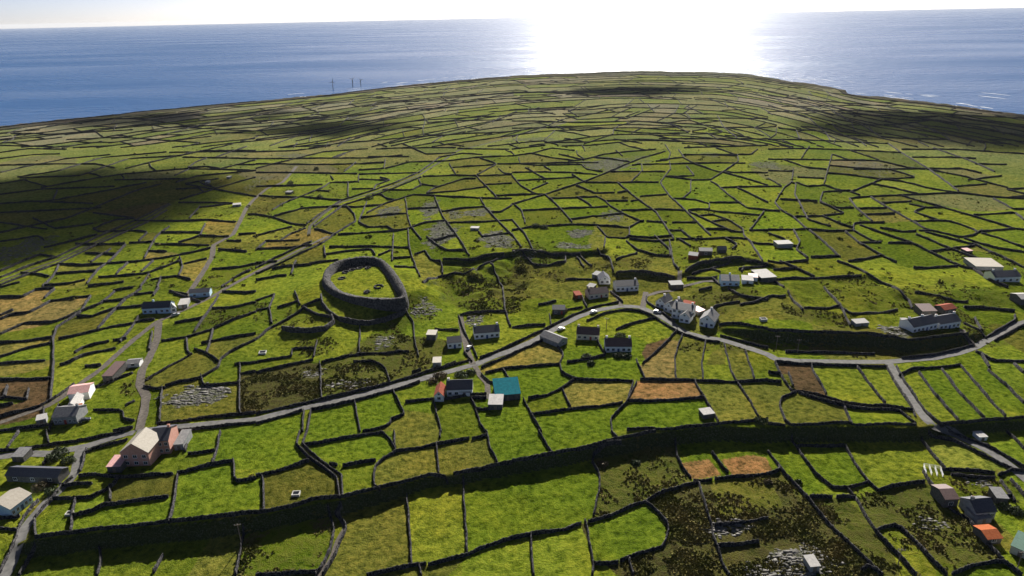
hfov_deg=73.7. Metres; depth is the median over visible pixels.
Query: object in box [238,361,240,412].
stone wall
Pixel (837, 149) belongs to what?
stone wall
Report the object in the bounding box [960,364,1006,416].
stone wall
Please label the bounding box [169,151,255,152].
stone wall
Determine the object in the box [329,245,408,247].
stone wall
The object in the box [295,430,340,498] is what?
stone wall
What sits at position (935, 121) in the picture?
stone wall
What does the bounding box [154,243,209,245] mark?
stone wall
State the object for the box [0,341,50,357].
stone wall
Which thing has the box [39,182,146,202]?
stone wall
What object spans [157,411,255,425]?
stone wall
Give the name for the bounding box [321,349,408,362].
stone wall
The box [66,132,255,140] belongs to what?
stone wall
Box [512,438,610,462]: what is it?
stone wall
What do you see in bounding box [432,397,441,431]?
stone wall
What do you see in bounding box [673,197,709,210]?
stone wall
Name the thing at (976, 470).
stone wall
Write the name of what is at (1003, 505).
bush
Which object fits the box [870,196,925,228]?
stone wall
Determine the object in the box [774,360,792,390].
stone wall
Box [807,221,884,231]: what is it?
stone wall
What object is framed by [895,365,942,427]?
stone wall
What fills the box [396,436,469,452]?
stone wall
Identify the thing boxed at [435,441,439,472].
stone wall
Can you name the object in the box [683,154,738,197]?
stone wall
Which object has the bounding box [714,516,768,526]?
stone wall
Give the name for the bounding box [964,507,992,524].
grey leanto
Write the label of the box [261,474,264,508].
stone wall
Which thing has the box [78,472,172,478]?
stone wall
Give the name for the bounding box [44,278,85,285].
stone wall
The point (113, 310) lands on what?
stone wall
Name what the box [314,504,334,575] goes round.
stone wall
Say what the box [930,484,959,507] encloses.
red brown shed
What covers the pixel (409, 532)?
stone wall
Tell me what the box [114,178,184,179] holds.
stone wall
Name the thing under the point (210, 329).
stone wall
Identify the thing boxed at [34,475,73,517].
stone wall
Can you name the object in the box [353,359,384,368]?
stone wall
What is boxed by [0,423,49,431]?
stone wall
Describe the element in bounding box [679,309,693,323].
gabled wing
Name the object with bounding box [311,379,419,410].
stone wall
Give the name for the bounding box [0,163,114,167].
stone wall
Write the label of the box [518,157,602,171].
stone wall
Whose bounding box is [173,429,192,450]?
shed
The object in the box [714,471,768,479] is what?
stone wall
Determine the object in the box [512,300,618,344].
stone wall
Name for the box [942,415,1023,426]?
stone wall
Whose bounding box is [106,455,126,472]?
pink garage
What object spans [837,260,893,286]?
stone wall
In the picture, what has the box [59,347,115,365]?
stone wall
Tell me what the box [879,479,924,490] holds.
stone wall
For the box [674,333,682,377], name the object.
stone wall
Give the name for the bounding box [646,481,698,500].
stone wall
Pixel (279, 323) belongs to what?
stone wall
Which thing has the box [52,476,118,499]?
stone wall
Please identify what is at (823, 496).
stone wall
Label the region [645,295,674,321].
stone wall
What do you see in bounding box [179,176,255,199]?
stone wall
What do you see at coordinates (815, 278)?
stone wall
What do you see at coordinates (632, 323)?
stone wall
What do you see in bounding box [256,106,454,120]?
stone wall
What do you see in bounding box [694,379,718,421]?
stone wall
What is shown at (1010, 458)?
stone wall
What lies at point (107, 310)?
stone wall
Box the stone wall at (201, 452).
[187,448,214,454]
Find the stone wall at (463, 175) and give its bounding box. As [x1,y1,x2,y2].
[423,174,511,176]
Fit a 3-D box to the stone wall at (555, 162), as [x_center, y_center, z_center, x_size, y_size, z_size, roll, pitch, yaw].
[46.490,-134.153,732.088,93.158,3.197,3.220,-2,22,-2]
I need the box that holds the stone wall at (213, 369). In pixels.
[165,338,255,386]
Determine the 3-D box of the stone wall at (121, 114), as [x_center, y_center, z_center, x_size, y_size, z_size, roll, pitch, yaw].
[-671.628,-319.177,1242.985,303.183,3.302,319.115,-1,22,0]
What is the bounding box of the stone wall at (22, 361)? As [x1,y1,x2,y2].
[0,359,45,364]
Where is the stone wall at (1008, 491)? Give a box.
[1000,479,1015,502]
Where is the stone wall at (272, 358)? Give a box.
[256,354,291,362]
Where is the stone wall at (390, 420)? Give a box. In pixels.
[362,389,404,431]
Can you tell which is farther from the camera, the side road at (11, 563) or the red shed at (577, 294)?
the red shed at (577, 294)
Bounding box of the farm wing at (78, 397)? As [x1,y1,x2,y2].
[67,392,84,405]
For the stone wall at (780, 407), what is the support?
on the ground
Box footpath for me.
[317,506,344,575]
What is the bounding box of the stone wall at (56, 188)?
[0,185,114,194]
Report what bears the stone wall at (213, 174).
on the ground
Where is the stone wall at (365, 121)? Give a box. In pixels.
[256,93,509,139]
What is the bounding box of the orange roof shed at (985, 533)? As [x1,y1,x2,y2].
[973,524,1003,543]
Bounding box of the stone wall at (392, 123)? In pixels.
[296,115,511,140]
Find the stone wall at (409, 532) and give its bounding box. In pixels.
[406,493,412,562]
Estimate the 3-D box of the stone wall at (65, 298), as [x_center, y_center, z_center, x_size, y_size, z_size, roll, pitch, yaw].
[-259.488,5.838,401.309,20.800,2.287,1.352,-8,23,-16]
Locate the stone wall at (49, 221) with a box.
[0,183,160,232]
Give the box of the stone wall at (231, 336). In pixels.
[201,332,255,343]
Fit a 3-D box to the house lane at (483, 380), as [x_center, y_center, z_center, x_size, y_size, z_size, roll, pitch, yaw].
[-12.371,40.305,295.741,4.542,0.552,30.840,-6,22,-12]
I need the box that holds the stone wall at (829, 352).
[785,350,874,354]
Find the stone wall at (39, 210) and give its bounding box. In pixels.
[0,206,100,212]
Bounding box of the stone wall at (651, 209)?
[621,208,683,210]
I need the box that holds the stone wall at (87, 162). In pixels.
[17,151,166,177]
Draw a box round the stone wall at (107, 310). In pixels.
[76,304,141,316]
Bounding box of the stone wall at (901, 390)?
[886,365,916,416]
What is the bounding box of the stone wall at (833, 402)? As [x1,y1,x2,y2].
[798,391,916,422]
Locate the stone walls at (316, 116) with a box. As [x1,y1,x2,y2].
[0,72,1023,575]
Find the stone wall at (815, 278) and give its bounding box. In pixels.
[776,274,861,280]
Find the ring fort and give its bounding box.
[322,256,408,311]
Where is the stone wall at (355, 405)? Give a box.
[354,399,360,431]
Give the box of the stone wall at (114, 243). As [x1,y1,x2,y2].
[75,242,124,244]
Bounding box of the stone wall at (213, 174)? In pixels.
[176,170,255,182]
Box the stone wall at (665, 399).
[627,395,703,401]
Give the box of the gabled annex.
[170,303,176,312]
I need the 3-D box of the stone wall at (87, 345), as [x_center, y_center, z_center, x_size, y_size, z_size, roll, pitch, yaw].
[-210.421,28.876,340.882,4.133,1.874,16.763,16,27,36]
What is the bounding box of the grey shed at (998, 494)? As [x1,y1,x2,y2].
[987,486,1009,503]
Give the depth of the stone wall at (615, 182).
642.28 m
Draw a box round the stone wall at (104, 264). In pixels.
[86,243,125,283]
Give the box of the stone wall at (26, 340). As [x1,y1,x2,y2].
[0,335,51,343]
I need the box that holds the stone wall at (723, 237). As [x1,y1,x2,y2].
[694,236,746,239]
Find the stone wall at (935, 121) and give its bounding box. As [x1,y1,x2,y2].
[835,112,1023,135]
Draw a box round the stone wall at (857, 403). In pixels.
[792,388,912,410]
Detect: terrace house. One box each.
[656,293,672,308]
[663,296,683,313]
[672,299,695,318]
[699,306,719,327]
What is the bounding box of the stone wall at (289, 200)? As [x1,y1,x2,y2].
[272,181,356,210]
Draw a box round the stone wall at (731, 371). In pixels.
[723,342,736,379]
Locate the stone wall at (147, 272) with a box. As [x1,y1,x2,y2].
[98,259,179,277]
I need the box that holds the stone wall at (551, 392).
[528,377,574,399]
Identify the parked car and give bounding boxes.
[79,417,90,422]
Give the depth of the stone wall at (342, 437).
255.22 m
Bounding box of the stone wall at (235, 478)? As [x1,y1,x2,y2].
[232,458,255,481]
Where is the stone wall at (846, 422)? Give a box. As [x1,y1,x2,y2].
[791,420,916,425]
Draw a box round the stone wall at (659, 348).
[642,328,677,363]
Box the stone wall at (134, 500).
[103,494,168,506]
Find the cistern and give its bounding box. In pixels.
[291,490,300,496]
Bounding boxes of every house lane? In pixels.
[458,315,475,364]
[472,365,490,398]
[610,290,623,305]
[959,329,976,346]
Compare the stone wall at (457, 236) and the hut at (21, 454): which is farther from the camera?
the stone wall at (457, 236)
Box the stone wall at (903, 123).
[825,122,992,142]
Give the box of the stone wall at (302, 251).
[255,205,355,274]
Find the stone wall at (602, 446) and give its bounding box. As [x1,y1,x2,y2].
[591,439,621,515]
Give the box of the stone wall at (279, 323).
[256,305,303,339]
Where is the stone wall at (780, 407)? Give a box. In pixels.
[779,390,796,424]
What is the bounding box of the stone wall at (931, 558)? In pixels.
[874,522,947,575]
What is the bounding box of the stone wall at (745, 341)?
[720,334,767,348]
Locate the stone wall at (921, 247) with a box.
[859,224,973,268]
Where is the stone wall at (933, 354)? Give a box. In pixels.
[901,343,973,358]
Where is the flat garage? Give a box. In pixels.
[668,280,683,288]
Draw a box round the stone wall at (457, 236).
[434,196,469,255]
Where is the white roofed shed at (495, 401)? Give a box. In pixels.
[488,394,503,409]
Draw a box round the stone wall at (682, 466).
[674,437,691,478]
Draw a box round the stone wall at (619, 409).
[610,380,633,429]
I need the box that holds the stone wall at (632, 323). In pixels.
[616,316,654,330]
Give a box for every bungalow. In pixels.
[0,487,32,515]
[613,277,638,291]
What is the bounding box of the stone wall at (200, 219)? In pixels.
[134,218,235,221]
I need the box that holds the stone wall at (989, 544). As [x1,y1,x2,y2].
[922,469,1003,558]
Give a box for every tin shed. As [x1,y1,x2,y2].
[683,300,694,304]
[695,306,704,314]
[851,318,869,326]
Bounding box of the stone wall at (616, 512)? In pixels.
[587,500,644,522]
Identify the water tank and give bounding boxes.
[258,350,266,354]
[759,317,767,321]
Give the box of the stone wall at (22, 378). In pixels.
[0,376,50,380]
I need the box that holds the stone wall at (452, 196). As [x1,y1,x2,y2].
[366,194,511,213]
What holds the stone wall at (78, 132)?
on the ground
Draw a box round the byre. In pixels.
[188,287,211,297]
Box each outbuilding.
[35,413,47,423]
[934,303,956,313]
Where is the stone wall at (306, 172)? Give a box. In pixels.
[256,171,356,173]
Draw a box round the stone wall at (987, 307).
[963,305,1014,311]
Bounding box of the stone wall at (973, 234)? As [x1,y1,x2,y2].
[925,228,981,237]
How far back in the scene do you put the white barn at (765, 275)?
387.06 m
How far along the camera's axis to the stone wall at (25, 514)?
215.90 m
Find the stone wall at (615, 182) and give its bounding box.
[572,173,658,182]
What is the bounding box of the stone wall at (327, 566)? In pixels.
[322,501,346,575]
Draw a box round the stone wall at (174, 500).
[168,470,178,523]
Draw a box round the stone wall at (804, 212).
[792,181,830,226]
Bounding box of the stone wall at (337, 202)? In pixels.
[306,157,439,223]
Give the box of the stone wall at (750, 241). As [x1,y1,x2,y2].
[700,214,762,261]
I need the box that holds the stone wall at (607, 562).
[593,559,618,565]
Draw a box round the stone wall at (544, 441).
[538,429,551,450]
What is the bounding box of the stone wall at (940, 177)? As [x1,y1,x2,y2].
[888,143,958,190]
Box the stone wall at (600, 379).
[575,377,632,381]
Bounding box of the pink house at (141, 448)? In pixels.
[119,427,160,466]
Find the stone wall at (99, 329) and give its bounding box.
[58,318,154,339]
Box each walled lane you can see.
[0,204,170,281]
[307,117,585,234]
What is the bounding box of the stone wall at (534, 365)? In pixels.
[512,362,559,368]
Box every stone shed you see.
[426,330,437,339]
[432,356,441,367]
[539,330,567,346]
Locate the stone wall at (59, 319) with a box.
[0,290,114,334]
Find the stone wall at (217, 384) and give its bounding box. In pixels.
[200,373,238,386]
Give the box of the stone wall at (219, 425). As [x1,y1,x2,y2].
[178,420,255,431]
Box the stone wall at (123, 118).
[46,111,199,126]
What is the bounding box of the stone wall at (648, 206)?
[617,182,674,239]
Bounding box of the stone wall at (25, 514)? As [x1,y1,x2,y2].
[0,498,39,572]
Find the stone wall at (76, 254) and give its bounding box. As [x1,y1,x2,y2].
[0,209,166,285]
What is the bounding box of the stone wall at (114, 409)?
[93,408,134,421]
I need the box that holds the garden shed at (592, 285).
[587,283,596,288]
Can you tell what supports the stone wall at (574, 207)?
on the ground
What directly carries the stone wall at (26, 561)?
on the ground
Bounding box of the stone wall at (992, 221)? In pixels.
[901,195,1023,229]
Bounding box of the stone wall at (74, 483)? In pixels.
[58,481,92,486]
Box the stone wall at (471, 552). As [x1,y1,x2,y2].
[428,535,512,565]
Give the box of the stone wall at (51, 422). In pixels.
[48,402,59,431]
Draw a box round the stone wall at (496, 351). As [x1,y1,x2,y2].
[480,343,512,358]
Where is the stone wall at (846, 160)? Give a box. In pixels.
[768,158,925,169]
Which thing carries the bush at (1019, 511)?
on the ground
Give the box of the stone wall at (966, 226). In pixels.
[910,219,977,231]
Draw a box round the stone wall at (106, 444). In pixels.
[85,438,127,452]
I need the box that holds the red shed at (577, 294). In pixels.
[573,290,581,298]
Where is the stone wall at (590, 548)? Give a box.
[584,518,594,575]
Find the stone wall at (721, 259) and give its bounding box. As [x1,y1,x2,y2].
[685,256,768,271]
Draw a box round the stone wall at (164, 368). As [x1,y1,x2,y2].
[145,352,191,380]
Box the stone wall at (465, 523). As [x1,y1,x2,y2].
[462,475,467,551]
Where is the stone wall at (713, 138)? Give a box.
[659,138,767,138]
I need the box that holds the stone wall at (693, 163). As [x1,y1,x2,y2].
[643,162,745,164]
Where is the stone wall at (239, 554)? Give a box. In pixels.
[234,524,244,575]
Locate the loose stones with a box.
[0,136,994,575]
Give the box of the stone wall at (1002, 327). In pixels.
[986,314,1016,336]
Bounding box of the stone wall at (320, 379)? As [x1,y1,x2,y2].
[319,360,321,396]
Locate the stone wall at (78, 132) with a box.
[13,129,132,134]
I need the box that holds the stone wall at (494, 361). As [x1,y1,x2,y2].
[481,353,511,367]
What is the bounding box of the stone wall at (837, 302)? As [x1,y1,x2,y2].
[823,286,851,326]
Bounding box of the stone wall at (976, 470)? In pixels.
[941,467,994,474]
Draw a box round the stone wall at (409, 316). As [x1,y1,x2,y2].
[406,310,418,356]
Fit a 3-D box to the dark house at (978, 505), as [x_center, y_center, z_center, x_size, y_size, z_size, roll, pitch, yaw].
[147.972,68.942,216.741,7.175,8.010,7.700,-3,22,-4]
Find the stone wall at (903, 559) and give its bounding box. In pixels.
[846,485,917,575]
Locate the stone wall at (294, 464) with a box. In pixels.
[255,458,309,476]
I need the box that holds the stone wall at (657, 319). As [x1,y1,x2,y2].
[586,308,719,342]
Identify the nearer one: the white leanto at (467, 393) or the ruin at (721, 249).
the white leanto at (467, 393)
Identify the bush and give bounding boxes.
[30,481,51,493]
[44,451,61,463]
[44,485,60,496]
[50,446,69,456]
[60,454,76,465]
[426,377,437,383]
[432,370,446,379]
[454,370,469,377]
[466,369,475,374]
[530,223,540,227]
[581,353,592,358]
[587,360,595,365]
[596,459,608,468]
[612,351,624,358]
[614,332,625,337]
[622,353,631,358]
[630,460,640,465]
[754,416,767,425]
[763,479,772,484]
[794,479,802,484]
[995,501,1011,511]
[1007,506,1023,515]
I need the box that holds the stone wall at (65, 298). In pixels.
[50,294,89,301]
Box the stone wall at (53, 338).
[49,295,91,400]
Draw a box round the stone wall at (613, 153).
[568,148,655,161]
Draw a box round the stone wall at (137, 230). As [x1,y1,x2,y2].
[93,228,147,240]
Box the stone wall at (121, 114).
[0,101,253,127]
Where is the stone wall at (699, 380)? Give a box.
[640,377,767,382]
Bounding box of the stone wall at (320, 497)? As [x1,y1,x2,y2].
[255,472,448,513]
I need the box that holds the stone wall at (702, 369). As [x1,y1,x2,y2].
[701,339,705,378]
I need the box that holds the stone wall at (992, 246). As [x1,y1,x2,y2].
[964,237,1023,251]
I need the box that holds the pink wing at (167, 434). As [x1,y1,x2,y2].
[152,424,178,453]
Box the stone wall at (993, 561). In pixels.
[951,558,1022,575]
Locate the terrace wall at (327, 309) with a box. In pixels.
[320,293,338,320]
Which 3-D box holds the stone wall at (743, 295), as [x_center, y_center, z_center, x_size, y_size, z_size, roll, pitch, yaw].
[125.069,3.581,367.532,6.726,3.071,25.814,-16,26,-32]
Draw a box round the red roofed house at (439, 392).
[433,381,445,401]
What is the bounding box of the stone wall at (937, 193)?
[850,191,1023,198]
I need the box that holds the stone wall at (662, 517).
[619,500,668,562]
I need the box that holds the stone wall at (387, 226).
[358,201,406,230]
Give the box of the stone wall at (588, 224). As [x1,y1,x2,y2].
[512,220,643,230]
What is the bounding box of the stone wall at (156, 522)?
[34,509,255,539]
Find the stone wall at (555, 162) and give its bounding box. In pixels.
[512,162,598,163]
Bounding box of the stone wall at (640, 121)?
[569,120,688,132]
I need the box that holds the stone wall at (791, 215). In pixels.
[775,181,806,229]
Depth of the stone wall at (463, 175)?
683.30 m
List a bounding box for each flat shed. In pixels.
[178,298,190,308]
[592,271,600,278]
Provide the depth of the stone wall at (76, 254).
484.84 m
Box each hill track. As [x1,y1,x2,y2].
[135,321,161,429]
[186,166,297,295]
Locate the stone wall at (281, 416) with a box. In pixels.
[255,409,302,423]
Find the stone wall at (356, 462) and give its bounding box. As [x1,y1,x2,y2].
[342,458,375,466]
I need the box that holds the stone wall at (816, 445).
[797,443,844,447]
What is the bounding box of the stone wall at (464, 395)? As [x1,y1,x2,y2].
[444,392,486,400]
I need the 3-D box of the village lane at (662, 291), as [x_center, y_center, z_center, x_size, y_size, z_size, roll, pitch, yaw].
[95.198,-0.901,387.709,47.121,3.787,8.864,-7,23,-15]
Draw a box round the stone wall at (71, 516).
[69,496,76,530]
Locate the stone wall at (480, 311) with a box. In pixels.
[460,310,504,314]
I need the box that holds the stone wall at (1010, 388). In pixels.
[987,368,1023,403]
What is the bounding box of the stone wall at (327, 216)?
[313,176,421,226]
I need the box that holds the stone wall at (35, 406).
[0,382,74,417]
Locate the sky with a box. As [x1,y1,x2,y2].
[0,0,1023,28]
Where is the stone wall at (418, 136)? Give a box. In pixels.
[336,131,511,143]
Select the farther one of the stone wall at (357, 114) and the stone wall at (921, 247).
the stone wall at (357, 114)
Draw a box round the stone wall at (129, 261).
[57,246,210,265]
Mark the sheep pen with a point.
(935, 467)
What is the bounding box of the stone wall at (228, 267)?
[212,262,255,269]
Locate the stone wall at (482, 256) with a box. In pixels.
[442,252,503,260]
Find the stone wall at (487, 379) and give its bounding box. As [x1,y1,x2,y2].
[481,373,492,383]
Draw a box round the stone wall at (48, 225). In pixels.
[32,217,92,228]
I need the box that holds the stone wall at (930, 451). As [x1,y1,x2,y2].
[921,436,946,468]
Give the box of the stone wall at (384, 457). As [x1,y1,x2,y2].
[373,449,395,491]
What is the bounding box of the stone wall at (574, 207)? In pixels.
[523,205,607,210]
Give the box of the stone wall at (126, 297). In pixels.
[101,287,141,301]
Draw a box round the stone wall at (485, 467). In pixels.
[453,460,511,475]
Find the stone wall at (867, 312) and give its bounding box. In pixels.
[839,306,897,314]
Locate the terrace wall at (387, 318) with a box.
[339,308,406,325]
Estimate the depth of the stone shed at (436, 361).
308.05 m
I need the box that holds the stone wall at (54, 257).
[0,203,169,277]
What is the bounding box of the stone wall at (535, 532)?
[512,521,581,539]
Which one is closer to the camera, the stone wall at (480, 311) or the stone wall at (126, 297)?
the stone wall at (480, 311)
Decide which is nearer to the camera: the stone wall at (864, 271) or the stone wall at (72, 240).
the stone wall at (864, 271)
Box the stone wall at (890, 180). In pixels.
[828,172,958,193]
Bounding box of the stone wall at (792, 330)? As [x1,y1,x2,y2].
[768,328,968,340]
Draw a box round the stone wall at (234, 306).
[212,301,255,308]
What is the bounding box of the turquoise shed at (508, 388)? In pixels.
[492,377,520,400]
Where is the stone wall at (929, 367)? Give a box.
[898,363,960,375]
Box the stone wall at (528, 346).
[512,339,542,354]
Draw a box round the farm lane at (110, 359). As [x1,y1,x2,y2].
[0,236,329,423]
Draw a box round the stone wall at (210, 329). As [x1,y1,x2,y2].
[161,310,256,341]
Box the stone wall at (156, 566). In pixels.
[152,553,163,572]
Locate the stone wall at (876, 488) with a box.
[844,444,879,491]
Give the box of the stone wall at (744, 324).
[719,321,767,329]
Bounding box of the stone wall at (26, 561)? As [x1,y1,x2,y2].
[17,541,35,575]
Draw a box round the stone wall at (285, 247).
[257,244,311,249]
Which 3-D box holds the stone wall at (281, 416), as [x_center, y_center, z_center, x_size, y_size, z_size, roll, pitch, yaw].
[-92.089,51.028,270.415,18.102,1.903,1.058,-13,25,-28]
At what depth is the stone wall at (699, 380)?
288.71 m
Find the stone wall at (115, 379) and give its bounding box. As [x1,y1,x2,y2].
[94,371,132,387]
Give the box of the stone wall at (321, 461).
[302,429,343,494]
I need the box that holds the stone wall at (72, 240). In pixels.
[43,233,97,247]
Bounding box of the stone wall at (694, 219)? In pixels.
[660,160,710,235]
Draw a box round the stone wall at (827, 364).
[776,360,885,367]
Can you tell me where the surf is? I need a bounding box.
[288,65,1003,108]
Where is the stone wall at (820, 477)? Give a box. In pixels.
[791,433,868,489]
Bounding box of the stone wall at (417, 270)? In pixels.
[407,228,420,277]
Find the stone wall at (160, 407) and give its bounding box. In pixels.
[158,387,162,420]
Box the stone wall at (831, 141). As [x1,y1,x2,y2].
[768,139,887,143]
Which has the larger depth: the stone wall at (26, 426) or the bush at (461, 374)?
the bush at (461, 374)
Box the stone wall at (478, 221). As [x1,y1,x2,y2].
[448,219,511,223]
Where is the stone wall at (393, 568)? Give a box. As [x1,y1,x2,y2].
[366,561,426,575]
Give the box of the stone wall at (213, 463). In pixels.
[177,458,232,473]
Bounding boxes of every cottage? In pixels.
[141,299,174,313]
[447,336,461,348]
[473,322,499,339]
[552,305,564,314]
[576,324,599,339]
[585,286,608,299]
[597,271,610,283]
[604,335,631,352]
[899,314,938,332]
[934,311,961,328]
[983,268,1021,281]
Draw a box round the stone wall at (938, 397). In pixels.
[918,370,959,419]
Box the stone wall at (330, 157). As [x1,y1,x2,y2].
[256,154,402,158]
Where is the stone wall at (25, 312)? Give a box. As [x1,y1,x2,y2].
[0,300,50,319]
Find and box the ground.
[0,71,1023,575]
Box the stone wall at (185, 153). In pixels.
[125,149,255,168]
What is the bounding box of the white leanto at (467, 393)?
[459,391,469,395]
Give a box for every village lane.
[640,292,647,307]
[643,280,717,295]
[677,270,681,280]
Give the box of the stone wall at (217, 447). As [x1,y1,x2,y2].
[211,430,221,460]
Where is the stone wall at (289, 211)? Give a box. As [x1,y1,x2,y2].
[273,204,383,216]
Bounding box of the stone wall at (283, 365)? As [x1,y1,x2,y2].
[256,358,313,373]
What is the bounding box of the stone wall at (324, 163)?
[256,161,383,164]
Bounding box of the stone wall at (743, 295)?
[728,286,767,300]
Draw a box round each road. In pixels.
[0,305,1023,458]
[0,446,85,575]
[885,363,1023,481]
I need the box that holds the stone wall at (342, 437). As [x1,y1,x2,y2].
[304,430,381,445]
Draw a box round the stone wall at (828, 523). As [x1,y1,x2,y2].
[767,450,882,575]
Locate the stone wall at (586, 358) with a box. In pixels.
[567,353,604,362]
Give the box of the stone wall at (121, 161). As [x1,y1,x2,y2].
[19,143,232,177]
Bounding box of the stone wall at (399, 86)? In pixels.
[257,76,511,102]
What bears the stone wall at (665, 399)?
on the ground
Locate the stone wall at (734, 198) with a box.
[710,180,767,210]
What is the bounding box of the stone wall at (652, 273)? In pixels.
[616,269,674,278]
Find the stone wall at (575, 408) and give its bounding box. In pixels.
[532,400,622,414]
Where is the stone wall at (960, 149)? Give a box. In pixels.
[901,148,1023,153]
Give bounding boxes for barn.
[4,465,69,483]
[67,382,95,399]
[102,361,126,381]
[751,269,776,281]
[914,303,936,315]
[961,248,972,253]
[963,257,1003,270]
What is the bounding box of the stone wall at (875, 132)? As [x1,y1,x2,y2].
[796,106,947,139]
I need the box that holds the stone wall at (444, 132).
[389,114,510,143]
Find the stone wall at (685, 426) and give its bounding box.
[627,417,768,430]
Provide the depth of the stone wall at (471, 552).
204.64 m
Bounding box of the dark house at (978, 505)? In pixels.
[958,495,997,518]
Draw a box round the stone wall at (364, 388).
[256,359,468,414]
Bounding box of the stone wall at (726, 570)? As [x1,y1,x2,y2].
[698,481,730,575]
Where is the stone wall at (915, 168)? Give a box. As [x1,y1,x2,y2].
[853,167,981,173]
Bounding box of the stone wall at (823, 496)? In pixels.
[809,494,832,498]
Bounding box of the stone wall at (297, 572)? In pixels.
[255,568,316,575]
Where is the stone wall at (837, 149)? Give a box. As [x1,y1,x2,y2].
[768,148,900,152]
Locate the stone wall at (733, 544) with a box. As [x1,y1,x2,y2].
[718,539,759,547]
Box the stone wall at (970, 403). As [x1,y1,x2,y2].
[941,368,985,417]
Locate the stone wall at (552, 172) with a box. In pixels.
[512,171,596,174]
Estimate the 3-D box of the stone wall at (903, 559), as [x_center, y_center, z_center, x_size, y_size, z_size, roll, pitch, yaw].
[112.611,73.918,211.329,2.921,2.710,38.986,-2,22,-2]
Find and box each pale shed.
[741,275,753,283]
[748,273,757,281]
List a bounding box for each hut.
[11,447,32,461]
[233,203,240,206]
[470,226,479,229]
[699,407,714,418]
[803,554,820,571]
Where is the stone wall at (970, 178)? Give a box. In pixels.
[926,168,1007,187]
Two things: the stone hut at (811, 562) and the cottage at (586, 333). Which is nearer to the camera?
the stone hut at (811, 562)
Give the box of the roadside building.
[1009,293,1023,304]
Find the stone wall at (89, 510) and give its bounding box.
[72,502,103,516]
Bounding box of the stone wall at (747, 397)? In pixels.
[737,381,758,415]
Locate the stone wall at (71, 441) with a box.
[0,425,132,451]
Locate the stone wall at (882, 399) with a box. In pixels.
[856,365,885,402]
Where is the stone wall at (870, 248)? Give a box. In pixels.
[845,230,896,262]
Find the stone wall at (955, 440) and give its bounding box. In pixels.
[928,429,1011,467]
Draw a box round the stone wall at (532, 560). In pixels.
[530,532,534,575]
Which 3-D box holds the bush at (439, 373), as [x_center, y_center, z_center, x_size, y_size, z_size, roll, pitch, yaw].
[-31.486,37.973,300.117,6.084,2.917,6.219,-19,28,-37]
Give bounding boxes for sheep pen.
[923,463,943,475]
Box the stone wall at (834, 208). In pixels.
[795,201,843,216]
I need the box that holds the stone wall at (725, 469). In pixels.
[711,450,728,472]
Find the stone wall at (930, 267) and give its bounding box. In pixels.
[913,264,957,268]
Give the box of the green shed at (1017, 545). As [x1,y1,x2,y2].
[1009,530,1023,558]
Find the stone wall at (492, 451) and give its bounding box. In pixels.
[486,429,497,461]
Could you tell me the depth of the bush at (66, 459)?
250.78 m
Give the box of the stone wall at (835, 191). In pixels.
[820,189,853,208]
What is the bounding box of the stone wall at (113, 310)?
[96,298,125,328]
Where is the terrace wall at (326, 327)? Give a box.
[281,314,334,332]
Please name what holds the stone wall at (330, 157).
on the ground
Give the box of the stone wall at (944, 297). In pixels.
[915,291,968,302]
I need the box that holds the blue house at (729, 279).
[719,272,739,285]
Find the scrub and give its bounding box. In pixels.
[33,126,1023,575]
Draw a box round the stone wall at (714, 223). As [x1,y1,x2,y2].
[689,211,742,232]
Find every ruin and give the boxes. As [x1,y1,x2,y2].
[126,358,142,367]
[688,251,698,259]
[698,247,712,254]
[716,246,726,252]
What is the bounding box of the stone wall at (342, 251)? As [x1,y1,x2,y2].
[325,248,375,254]
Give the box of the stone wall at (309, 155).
[256,148,367,168]
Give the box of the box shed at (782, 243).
[773,240,793,247]
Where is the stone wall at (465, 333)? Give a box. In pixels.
[458,314,477,358]
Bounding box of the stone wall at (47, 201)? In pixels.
[0,200,93,203]
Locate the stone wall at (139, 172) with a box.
[41,168,250,187]
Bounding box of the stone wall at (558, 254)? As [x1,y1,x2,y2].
[512,249,579,255]
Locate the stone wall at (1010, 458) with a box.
[948,429,1023,468]
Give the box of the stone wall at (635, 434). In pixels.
[611,429,655,439]
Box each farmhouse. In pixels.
[51,403,87,424]
[446,377,472,396]
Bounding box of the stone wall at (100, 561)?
[96,545,102,575]
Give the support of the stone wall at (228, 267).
on the ground
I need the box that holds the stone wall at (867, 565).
[860,563,882,575]
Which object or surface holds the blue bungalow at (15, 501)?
on the ground
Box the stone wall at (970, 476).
[951,473,994,479]
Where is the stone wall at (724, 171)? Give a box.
[683,157,767,172]
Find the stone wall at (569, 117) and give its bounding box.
[512,105,630,136]
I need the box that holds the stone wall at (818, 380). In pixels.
[810,362,826,394]
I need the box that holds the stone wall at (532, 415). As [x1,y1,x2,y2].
[523,397,541,431]
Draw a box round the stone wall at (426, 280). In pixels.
[422,254,503,282]
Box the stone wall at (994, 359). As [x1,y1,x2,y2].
[975,350,1023,362]
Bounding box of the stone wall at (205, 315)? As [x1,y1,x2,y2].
[193,294,218,331]
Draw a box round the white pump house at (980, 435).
[972,431,987,440]
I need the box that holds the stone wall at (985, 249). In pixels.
[925,231,1023,267]
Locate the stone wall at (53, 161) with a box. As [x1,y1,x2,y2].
[0,154,110,172]
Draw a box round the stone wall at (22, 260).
[0,253,57,271]
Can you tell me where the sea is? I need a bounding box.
[0,8,1023,125]
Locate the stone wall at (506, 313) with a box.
[502,286,511,326]
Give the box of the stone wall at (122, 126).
[0,123,251,139]
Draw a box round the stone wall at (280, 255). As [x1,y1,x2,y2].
[255,240,311,268]
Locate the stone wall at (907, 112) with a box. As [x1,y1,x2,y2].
[768,110,1023,118]
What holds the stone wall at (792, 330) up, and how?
on the ground
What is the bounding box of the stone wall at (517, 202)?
[511,151,665,204]
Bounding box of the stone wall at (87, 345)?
[73,339,108,353]

